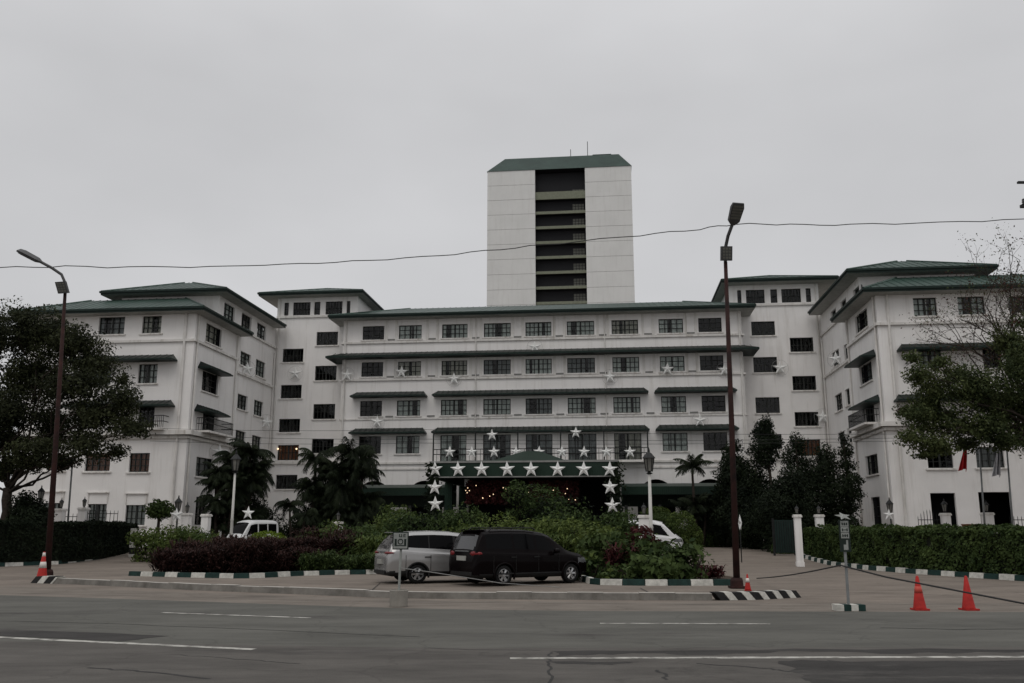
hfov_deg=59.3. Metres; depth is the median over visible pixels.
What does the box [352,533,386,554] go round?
lily clump
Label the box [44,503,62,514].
window
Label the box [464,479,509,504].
red garland
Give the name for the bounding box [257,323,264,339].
window
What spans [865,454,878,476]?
window
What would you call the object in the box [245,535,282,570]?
cordyline
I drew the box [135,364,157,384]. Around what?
window
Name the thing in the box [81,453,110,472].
window
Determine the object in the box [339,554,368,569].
lily clump
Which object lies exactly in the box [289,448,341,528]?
palm
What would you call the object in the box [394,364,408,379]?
star lantern
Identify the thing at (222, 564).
cordyline
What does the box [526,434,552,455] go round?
french window
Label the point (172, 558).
cordyline
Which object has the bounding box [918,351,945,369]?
window
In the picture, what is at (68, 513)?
flag pole
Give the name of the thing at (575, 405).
window
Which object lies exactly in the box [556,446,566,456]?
star lantern
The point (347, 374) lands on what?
star lantern
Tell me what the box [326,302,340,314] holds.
stair window
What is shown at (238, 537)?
cordyline
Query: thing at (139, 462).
window
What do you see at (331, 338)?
stair window
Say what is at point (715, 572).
bromeliad
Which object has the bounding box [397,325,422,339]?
window
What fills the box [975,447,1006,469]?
window
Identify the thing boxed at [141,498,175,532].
tree
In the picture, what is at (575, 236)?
window
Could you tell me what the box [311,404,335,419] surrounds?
stair window
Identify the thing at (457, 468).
star lantern
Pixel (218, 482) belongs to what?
palm
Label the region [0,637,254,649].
lane line
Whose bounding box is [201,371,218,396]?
window
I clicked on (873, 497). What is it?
balcony door
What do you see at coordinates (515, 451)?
star lantern
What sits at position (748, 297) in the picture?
stair window
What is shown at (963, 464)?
flag
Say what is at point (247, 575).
planter kerb
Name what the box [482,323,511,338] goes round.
window
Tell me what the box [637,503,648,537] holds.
gate pillar
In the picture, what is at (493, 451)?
star lantern
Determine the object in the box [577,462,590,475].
star lantern
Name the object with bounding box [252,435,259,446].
window
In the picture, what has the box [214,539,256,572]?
cordyline
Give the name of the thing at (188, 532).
shrub
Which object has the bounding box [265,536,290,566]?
cordyline
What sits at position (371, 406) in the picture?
window
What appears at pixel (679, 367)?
window
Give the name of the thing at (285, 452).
stair window
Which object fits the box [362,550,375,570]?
lily clump
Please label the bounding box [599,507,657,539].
shrub
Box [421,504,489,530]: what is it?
shrub
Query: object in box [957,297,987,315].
window
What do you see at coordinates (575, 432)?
star lantern
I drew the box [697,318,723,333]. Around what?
window
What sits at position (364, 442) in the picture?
window
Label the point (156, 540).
shrub
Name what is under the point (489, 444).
french window
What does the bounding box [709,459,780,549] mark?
tree
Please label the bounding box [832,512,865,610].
direction sign
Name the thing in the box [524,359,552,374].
window
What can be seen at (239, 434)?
window
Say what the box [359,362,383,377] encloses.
window
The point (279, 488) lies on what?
stair window
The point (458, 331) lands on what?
window
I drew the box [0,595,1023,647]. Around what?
road
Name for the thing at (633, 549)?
cordyline
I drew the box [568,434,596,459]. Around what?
french window
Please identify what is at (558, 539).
lily clump
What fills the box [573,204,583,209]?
window
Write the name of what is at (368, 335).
window
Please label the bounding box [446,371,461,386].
star lantern
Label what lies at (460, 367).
window
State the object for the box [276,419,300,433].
stair window
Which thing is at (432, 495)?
leafy garland
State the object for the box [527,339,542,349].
star lantern
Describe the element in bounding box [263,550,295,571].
cordyline
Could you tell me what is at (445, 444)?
french window
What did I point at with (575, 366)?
window
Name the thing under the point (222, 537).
cordyline
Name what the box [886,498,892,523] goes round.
post lantern
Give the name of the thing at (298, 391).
stair window
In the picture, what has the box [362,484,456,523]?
covered walk
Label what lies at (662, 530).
van
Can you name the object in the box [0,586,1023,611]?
gutter strip
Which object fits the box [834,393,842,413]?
window
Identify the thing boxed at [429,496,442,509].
star lantern
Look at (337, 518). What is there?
gate pillar
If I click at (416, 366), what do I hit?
window
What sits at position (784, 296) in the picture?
stair window
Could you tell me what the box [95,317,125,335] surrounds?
window
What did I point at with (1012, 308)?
bare tree
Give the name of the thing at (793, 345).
stair window
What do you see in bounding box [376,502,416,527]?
shrub
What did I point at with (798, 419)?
stair window
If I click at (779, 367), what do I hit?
star lantern
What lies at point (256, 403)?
window
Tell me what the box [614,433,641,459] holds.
french window
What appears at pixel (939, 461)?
window
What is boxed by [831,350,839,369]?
window
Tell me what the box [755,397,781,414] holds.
stair window
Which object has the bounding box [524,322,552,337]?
window
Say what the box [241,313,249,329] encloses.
window
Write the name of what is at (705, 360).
window
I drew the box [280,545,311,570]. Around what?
cordyline
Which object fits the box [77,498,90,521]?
gate pillar
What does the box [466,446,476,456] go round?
star lantern
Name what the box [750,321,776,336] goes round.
stair window
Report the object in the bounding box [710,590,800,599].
kerb
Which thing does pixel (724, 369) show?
star lantern
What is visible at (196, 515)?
balcony door
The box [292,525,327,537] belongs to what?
cordyline
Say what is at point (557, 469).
star lantern
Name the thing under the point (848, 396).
window
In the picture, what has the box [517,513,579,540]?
shrub
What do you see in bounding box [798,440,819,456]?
stair window
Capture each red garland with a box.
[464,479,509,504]
[528,479,579,504]
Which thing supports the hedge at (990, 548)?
on the ground
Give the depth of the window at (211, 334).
67.91 m
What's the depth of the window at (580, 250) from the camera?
157.82 m
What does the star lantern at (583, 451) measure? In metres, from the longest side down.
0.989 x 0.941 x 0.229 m
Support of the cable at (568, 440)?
attached to the hotel
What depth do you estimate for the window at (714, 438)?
72.66 m
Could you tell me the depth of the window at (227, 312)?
71.05 m
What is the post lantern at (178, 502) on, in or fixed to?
on the ground
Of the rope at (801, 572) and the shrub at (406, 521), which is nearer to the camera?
the rope at (801, 572)
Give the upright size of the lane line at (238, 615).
0.001 m
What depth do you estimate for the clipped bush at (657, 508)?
64.48 m
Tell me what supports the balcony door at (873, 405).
in the hotel
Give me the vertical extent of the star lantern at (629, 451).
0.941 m
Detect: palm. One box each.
[194,461,249,537]
[204,438,275,533]
[273,498,318,539]
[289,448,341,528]
[318,436,385,530]
[668,454,722,546]
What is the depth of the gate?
52.72 m
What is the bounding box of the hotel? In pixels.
[7,260,1023,547]
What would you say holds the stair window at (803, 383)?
in the hotel
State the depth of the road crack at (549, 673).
11.18 m
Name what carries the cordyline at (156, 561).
on the soil bed
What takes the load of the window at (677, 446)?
in the hotel
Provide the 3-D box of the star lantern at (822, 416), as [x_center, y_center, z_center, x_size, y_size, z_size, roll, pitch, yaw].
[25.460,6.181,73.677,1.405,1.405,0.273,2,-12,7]
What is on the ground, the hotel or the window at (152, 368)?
the hotel
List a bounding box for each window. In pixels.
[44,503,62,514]
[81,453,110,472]
[89,504,106,520]
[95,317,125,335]
[125,453,149,473]
[126,505,145,526]
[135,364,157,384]
[139,316,162,334]
[139,408,153,427]
[194,457,208,478]
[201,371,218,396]
[204,324,222,349]
[224,303,232,320]
[236,394,248,412]
[236,430,243,440]
[239,352,251,369]
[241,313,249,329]
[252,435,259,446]
[253,400,263,418]
[255,360,265,380]
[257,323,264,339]
[273,475,296,489]
[275,445,299,460]
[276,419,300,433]
[278,385,302,399]
[280,349,303,363]
[293,302,310,314]
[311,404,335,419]
[312,439,333,453]
[313,366,336,381]
[315,332,338,346]
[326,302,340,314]
[358,401,381,417]
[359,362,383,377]
[359,436,381,454]
[360,326,384,340]
[394,436,420,454]
[395,400,421,416]
[396,361,421,377]
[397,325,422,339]
[439,361,468,376]
[439,400,467,416]
[440,324,468,339]
[440,435,465,460]
[481,399,511,415]
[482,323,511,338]
[482,360,511,375]
[483,435,510,459]
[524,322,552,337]
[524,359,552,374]
[524,398,553,415]
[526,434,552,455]
[565,321,595,336]
[566,358,596,374]
[566,398,597,414]
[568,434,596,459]
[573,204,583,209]
[573,219,583,224]
[573,233,584,239]
[573,248,584,254]
[573,263,584,269]
[574,278,584,285]
[574,294,585,300]
[610,320,639,335]
[611,357,640,373]
[612,397,641,413]
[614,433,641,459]
[657,319,684,334]
[659,356,686,372]
[660,396,687,413]
[661,433,689,452]
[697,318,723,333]
[699,355,722,371]
[700,396,727,412]
[702,432,726,451]
[746,290,764,302]
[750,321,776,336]
[752,357,778,373]
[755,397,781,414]
[781,289,800,302]
[789,338,815,352]
[791,376,818,391]
[794,412,820,427]
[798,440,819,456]
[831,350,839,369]
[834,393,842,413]
[844,389,850,407]
[854,309,868,336]
[859,362,872,387]
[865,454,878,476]
[912,298,940,317]
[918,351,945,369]
[926,450,956,469]
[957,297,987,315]
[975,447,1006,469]
[982,350,999,369]
[1007,296,1023,314]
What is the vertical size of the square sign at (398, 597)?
1.660 m
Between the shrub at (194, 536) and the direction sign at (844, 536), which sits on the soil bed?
the shrub at (194, 536)
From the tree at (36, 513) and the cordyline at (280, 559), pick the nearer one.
the cordyline at (280, 559)
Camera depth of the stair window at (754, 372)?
75.45 m
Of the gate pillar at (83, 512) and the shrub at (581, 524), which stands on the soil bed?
the shrub at (581, 524)
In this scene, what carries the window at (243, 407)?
in the hotel
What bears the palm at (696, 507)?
on the ground
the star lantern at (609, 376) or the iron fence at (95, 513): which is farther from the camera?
the star lantern at (609, 376)
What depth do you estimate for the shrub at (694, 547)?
30.80 m
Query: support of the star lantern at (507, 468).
hanging from the entrance canopy
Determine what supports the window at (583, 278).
in the tower block
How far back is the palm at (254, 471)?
60.81 m
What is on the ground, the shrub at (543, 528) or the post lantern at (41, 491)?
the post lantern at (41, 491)
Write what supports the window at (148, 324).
in the hotel
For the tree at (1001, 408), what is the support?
on the ground
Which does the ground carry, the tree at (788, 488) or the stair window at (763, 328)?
the tree at (788, 488)
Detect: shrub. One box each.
[125,528,164,562]
[144,524,186,561]
[162,524,211,548]
[184,529,219,542]
[296,528,332,539]
[312,519,377,536]
[337,523,396,566]
[361,510,421,535]
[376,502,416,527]
[382,507,467,534]
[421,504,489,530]
[442,519,487,532]
[475,511,533,529]
[501,479,571,528]
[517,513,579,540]
[532,494,601,538]
[547,515,623,552]
[575,526,630,565]
[576,549,610,580]
[595,561,642,578]
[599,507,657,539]
[600,531,667,574]
[626,553,681,578]
[636,534,702,578]
[663,541,714,578]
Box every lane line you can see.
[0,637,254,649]
[162,612,310,617]
[510,656,1023,658]
[600,623,768,623]
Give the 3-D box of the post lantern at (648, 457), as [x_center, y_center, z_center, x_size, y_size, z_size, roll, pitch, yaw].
[5.596,6.787,36.381,0.540,5.030,0.468,0,-12,0]
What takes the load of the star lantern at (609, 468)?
attached to the leafy garland at (617, 493)
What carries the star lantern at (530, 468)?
hanging from the entrance canopy
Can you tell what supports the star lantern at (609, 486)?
attached to the leafy garland at (617, 493)
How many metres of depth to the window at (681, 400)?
73.72 m
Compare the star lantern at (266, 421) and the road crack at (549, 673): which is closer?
the road crack at (549, 673)
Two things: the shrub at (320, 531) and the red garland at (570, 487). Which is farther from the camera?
the red garland at (570, 487)
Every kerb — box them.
[0,559,96,566]
[31,576,64,583]
[53,578,711,599]
[128,569,375,577]
[578,575,730,585]
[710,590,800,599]
[803,554,1023,580]
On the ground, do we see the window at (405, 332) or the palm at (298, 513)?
the palm at (298, 513)
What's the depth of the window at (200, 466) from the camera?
65.52 m
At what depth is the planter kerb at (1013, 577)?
35.34 m
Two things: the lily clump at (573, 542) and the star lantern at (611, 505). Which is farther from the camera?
the star lantern at (611, 505)
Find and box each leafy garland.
[421,462,442,525]
[603,461,629,515]
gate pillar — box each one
[54,499,67,521]
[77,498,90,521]
[181,503,192,531]
[200,514,212,539]
[334,511,342,528]
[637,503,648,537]
[792,504,804,566]
[813,504,824,527]
[938,498,951,525]
[980,500,994,525]
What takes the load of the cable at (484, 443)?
attached to the hotel
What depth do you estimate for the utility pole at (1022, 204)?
35.89 m
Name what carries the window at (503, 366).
in the hotel
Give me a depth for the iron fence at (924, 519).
49.03 m
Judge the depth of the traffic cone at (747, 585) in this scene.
25.83 m
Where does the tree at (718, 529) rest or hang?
on the ground
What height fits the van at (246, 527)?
1.962 m
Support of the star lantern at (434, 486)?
attached to the leafy garland at (432, 495)
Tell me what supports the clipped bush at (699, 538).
on the ground
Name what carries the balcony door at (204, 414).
in the hotel
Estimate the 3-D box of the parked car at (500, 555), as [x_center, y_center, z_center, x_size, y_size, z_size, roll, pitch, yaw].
[0.290,7.017,29.648,4.636,1.819,2.279,8,-14,-34]
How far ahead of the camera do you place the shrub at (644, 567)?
29.18 m
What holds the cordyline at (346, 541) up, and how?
on the soil bed
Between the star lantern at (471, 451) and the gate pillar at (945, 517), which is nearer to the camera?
the gate pillar at (945, 517)
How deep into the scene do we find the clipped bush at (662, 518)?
61.43 m
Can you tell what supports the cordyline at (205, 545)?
on the soil bed
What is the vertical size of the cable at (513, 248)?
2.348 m
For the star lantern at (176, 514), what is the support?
attached to the gate pillar at (186, 518)
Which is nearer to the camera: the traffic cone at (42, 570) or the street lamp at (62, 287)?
the traffic cone at (42, 570)
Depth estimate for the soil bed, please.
36.13 m
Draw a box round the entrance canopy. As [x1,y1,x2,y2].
[429,451,619,520]
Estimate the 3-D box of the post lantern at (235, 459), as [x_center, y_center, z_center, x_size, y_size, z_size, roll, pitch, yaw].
[-15.252,8.907,49.219,0.621,5.927,0.538,0,-12,0]
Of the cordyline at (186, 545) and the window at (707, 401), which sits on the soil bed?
the cordyline at (186, 545)
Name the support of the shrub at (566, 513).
on the soil bed
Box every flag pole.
[67,428,75,521]
[978,440,985,523]
[1004,433,1013,524]
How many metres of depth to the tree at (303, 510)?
64.54 m
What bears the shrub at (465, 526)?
on the soil bed
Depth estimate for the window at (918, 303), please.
59.73 m
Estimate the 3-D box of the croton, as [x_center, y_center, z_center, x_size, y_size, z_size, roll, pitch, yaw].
[4.760,7.603,32.635,1.470,1.914,1.255,0,-12,0]
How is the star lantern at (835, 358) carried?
attached to the hotel
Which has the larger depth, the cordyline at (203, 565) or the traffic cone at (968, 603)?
the cordyline at (203, 565)
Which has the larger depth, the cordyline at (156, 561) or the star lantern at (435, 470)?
the star lantern at (435, 470)
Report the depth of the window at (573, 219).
158.91 m
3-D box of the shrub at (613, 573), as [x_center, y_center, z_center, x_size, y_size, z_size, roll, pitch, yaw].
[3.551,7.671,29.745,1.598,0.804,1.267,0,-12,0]
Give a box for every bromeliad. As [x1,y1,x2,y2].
[698,565,711,577]
[707,564,727,578]
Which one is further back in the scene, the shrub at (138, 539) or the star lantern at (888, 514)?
the star lantern at (888, 514)
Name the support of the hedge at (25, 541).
on the ground
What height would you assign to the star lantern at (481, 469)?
1.013 m
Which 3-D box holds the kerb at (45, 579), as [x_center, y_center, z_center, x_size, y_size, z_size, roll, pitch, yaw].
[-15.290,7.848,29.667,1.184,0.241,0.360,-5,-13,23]
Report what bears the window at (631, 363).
in the hotel
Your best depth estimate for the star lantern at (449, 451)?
73.30 m
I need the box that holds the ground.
[0,545,1023,602]
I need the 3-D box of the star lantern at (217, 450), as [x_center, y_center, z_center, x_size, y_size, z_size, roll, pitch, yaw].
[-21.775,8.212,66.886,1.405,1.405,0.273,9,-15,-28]
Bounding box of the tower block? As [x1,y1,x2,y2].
[487,141,634,306]
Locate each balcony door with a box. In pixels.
[194,497,204,524]
[202,414,211,428]
[866,405,874,421]
[873,497,881,524]
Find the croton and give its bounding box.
[625,524,662,554]
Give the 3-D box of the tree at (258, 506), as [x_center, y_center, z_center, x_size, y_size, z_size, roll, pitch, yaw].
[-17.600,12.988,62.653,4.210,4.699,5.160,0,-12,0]
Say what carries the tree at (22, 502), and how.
on the ground
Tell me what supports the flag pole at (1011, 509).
on the ground
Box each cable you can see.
[0,219,1020,267]
[158,434,879,440]
[160,441,882,443]
[161,428,811,434]
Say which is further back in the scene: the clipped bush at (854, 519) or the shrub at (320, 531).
the clipped bush at (854, 519)
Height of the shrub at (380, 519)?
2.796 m
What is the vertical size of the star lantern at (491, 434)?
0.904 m
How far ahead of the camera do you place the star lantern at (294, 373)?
79.28 m
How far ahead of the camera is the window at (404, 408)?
76.08 m
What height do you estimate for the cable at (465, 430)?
0.719 m
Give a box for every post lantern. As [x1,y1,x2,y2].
[38,486,44,502]
[175,496,181,526]
[230,450,240,534]
[643,447,654,536]
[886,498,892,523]
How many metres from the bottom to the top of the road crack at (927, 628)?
0.001 m
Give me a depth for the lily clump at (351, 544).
38.09 m
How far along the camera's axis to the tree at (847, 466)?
59.08 m
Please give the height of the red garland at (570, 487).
1.778 m
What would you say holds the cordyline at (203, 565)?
on the soil bed
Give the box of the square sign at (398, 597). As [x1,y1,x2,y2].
[389,532,408,606]
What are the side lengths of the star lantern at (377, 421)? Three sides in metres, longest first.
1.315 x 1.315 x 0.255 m
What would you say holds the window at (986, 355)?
in the hotel
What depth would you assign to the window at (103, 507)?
63.02 m
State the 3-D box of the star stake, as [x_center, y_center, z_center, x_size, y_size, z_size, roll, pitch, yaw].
[11.920,10.700,46.851,0.052,1.558,0.060,0,-12,0]
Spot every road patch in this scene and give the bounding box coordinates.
[0,629,162,640]
[0,641,1023,682]
[549,661,631,664]
[552,648,1023,656]
[778,660,1023,682]
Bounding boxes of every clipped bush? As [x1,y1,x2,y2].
[249,530,285,538]
[645,506,670,519]
[652,511,680,526]
[666,510,696,542]
[681,524,703,548]
[770,544,793,553]
[836,516,860,525]
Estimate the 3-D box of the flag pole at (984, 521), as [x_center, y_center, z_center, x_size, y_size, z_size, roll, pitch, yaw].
[25.266,8.412,48.301,0.352,6.741,0.120,0,-12,0]
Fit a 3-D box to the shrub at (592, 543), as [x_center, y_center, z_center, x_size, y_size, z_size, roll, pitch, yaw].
[3.679,7.779,33.056,2.741,2.017,2.165,0,-12,0]
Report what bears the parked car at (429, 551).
on the ground
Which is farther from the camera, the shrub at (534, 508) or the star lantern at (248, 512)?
the star lantern at (248, 512)
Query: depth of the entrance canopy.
60.60 m
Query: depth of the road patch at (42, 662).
11.61 m
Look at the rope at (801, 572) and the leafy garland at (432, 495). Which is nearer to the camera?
the rope at (801, 572)
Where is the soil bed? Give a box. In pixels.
[184,569,731,578]
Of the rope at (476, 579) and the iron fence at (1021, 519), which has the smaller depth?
the rope at (476, 579)
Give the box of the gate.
[771,518,795,555]
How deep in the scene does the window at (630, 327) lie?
75.49 m
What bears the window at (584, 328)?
in the hotel
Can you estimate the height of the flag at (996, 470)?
1.820 m
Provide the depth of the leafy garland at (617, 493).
59.28 m
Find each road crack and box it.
[28,621,416,636]
[89,667,210,678]
[180,654,299,663]
[546,652,553,682]
[655,670,668,679]
[696,663,790,671]
[911,628,964,629]
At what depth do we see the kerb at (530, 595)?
23.20 m
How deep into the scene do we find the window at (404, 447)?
75.45 m
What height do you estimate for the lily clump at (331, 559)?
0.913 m
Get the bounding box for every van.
[227,520,278,538]
[629,520,682,548]
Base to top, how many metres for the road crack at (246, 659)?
0.001 m
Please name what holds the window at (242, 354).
in the hotel
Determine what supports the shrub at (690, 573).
on the soil bed
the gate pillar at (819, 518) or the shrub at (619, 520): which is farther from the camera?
the gate pillar at (819, 518)
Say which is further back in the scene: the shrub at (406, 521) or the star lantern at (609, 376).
the star lantern at (609, 376)
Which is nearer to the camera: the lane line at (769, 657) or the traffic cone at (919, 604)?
the lane line at (769, 657)
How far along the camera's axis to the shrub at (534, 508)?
48.58 m
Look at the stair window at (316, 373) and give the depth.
79.48 m
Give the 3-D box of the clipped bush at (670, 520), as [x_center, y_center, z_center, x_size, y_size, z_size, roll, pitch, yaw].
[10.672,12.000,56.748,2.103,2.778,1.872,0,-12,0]
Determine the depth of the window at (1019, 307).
59.09 m
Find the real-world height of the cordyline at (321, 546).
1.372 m
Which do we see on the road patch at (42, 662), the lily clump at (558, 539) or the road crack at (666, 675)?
the road crack at (666, 675)
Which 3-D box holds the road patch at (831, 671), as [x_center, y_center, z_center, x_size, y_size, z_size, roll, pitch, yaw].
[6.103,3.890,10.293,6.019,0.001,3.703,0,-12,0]
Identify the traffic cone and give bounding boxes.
[37,552,46,575]
[744,574,751,590]
[910,576,929,610]
[958,576,979,610]
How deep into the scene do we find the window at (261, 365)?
77.14 m
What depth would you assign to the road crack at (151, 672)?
10.95 m
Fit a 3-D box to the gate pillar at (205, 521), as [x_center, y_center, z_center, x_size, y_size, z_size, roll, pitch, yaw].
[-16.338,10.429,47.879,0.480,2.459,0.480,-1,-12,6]
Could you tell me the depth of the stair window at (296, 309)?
80.98 m
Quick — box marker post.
[128,528,136,556]
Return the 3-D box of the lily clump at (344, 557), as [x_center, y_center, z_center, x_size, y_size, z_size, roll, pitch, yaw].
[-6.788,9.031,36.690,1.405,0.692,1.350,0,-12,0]
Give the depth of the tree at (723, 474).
62.10 m
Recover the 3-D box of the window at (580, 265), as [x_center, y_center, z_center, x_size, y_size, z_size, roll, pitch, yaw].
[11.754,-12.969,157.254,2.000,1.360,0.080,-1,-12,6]
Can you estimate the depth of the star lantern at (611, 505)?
58.84 m
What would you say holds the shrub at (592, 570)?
on the soil bed
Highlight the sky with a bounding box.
[0,0,1023,516]
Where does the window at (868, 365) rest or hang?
in the hotel
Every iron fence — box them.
[87,510,117,520]
[918,511,940,524]
[1010,516,1023,525]
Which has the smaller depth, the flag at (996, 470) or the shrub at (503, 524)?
the shrub at (503, 524)
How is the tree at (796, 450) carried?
on the ground
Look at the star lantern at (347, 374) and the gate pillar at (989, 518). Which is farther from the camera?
the star lantern at (347, 374)
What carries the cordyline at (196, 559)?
on the soil bed
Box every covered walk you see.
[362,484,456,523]
[621,483,718,516]
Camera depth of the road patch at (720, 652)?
12.85 m
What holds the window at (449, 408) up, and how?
in the hotel
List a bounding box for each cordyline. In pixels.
[146,546,174,571]
[154,546,199,572]
[165,536,202,570]
[170,547,208,572]
[195,539,229,570]
[197,549,226,572]
[202,544,237,572]
[203,536,237,548]
[209,532,236,542]
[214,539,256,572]
[223,533,257,546]
[223,535,267,572]
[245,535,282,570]
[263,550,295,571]
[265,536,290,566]
[276,537,305,561]
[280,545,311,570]
[284,535,319,547]
[288,546,323,570]
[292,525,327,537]
[303,536,334,552]
[314,532,349,564]
[321,526,359,543]
[328,532,362,555]
[601,540,625,572]
[619,540,640,567]
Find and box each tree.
[0,295,157,520]
[0,489,57,520]
[9,501,54,524]
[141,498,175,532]
[251,496,289,538]
[282,504,331,538]
[701,480,731,546]
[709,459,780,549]
[710,438,753,546]
[743,462,830,551]
[746,413,784,491]
[779,430,820,517]
[807,441,862,526]
[834,431,867,525]
[891,312,1023,459]
[899,217,1023,391]
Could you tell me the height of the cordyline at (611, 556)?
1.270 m
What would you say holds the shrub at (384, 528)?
on the soil bed
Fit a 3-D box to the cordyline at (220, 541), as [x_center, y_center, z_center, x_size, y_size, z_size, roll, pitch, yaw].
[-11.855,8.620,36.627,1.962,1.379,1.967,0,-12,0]
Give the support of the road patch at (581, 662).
on the road patch at (42, 662)
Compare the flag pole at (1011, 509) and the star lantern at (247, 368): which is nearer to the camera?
the flag pole at (1011, 509)
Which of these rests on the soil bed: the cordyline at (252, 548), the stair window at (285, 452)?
the cordyline at (252, 548)
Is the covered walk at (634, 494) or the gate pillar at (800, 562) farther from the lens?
the covered walk at (634, 494)
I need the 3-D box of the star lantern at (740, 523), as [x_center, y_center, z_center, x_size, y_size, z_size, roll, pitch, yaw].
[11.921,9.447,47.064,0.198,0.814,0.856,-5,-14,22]
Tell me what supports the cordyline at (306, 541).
on the soil bed
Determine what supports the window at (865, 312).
in the hotel
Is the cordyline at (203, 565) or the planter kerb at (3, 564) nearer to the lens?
the cordyline at (203, 565)
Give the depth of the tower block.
157.76 m
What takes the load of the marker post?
on the ground
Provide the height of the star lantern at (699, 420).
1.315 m
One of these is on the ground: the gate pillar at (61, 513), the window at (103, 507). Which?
the gate pillar at (61, 513)
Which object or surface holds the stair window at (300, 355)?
in the hotel
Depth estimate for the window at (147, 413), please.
64.04 m
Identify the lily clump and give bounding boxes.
[295,551,321,570]
[316,549,342,569]
[337,533,360,555]
[337,554,351,569]
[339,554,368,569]
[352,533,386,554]
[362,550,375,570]
[548,533,572,550]
[564,533,586,552]
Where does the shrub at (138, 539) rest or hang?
on the ground
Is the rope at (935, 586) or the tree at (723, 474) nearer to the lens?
the rope at (935, 586)
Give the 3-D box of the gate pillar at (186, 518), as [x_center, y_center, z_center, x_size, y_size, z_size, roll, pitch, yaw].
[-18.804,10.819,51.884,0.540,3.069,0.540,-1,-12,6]
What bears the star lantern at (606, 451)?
attached to the hotel
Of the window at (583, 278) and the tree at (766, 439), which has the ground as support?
the tree at (766, 439)
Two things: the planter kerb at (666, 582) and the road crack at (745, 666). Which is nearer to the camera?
the road crack at (745, 666)
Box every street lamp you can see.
[16,249,69,575]
[720,202,744,587]
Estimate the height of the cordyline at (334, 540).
1.520 m
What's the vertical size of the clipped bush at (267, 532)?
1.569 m
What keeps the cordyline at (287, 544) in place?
on the soil bed
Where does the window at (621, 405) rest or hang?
in the hotel
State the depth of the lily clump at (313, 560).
35.83 m
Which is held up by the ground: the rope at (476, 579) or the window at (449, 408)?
the rope at (476, 579)
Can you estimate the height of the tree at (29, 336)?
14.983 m
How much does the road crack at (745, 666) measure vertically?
0.001 m
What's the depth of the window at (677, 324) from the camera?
75.06 m
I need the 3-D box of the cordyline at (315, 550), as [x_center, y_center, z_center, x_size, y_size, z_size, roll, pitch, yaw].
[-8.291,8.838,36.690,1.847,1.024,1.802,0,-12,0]
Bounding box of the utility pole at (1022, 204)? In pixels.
[1017,181,1023,207]
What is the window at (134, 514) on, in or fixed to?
in the hotel
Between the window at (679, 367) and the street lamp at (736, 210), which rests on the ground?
the street lamp at (736, 210)
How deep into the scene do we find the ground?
29.43 m
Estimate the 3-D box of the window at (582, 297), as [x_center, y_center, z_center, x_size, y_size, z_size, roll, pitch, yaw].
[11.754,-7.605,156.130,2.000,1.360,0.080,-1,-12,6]
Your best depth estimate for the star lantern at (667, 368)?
73.81 m
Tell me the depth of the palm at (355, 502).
64.53 m
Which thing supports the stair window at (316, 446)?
in the hotel
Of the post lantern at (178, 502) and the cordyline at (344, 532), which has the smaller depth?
the cordyline at (344, 532)
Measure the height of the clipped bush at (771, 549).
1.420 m
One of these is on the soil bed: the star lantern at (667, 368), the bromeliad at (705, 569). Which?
the bromeliad at (705, 569)
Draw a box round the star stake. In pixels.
[740,532,741,561]
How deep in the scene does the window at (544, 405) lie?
74.86 m
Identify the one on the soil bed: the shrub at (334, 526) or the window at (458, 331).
the shrub at (334, 526)
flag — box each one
[958,450,966,470]
[992,447,1000,477]
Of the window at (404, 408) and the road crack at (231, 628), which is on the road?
the road crack at (231, 628)
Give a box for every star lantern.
[171,508,182,520]
[209,443,228,457]
[242,361,255,377]
[243,507,253,517]
[262,414,272,429]
[287,366,302,378]
[340,367,354,382]
[369,414,384,427]
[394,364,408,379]
[428,481,441,493]
[429,462,442,475]
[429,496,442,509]
[445,447,454,456]
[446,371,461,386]
[451,462,464,474]
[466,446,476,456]
[474,461,488,475]
[486,430,496,439]
[488,447,498,456]
[500,462,514,475]
[511,447,521,453]
[524,462,538,475]
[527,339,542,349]
[550,462,564,475]
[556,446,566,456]
[570,427,580,436]
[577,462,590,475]
[579,446,589,456]
[600,447,610,456]
[602,369,617,384]
[602,462,616,475]
[602,480,617,493]
[605,498,619,511]
[624,446,634,456]
[659,361,674,376]
[692,412,707,425]
[716,362,732,375]
[738,515,741,529]
[771,360,788,375]
[814,409,826,425]
[827,350,840,367]
[884,509,894,519]
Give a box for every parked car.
[374,528,493,582]
[449,526,586,585]
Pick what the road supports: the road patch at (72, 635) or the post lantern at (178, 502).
the road patch at (72, 635)
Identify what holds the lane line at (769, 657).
on the road patch at (42, 662)
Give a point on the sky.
(174, 133)
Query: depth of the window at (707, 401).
73.27 m
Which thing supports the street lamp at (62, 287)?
on the ground
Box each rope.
[401,568,559,587]
[756,565,839,578]
[840,565,1023,603]
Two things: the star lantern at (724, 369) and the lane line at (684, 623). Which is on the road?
the lane line at (684, 623)
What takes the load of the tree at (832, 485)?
on the ground
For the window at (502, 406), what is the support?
in the hotel
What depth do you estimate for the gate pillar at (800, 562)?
42.85 m
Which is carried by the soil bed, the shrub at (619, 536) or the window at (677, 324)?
the shrub at (619, 536)
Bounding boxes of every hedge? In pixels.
[0,519,138,562]
[802,522,1023,574]

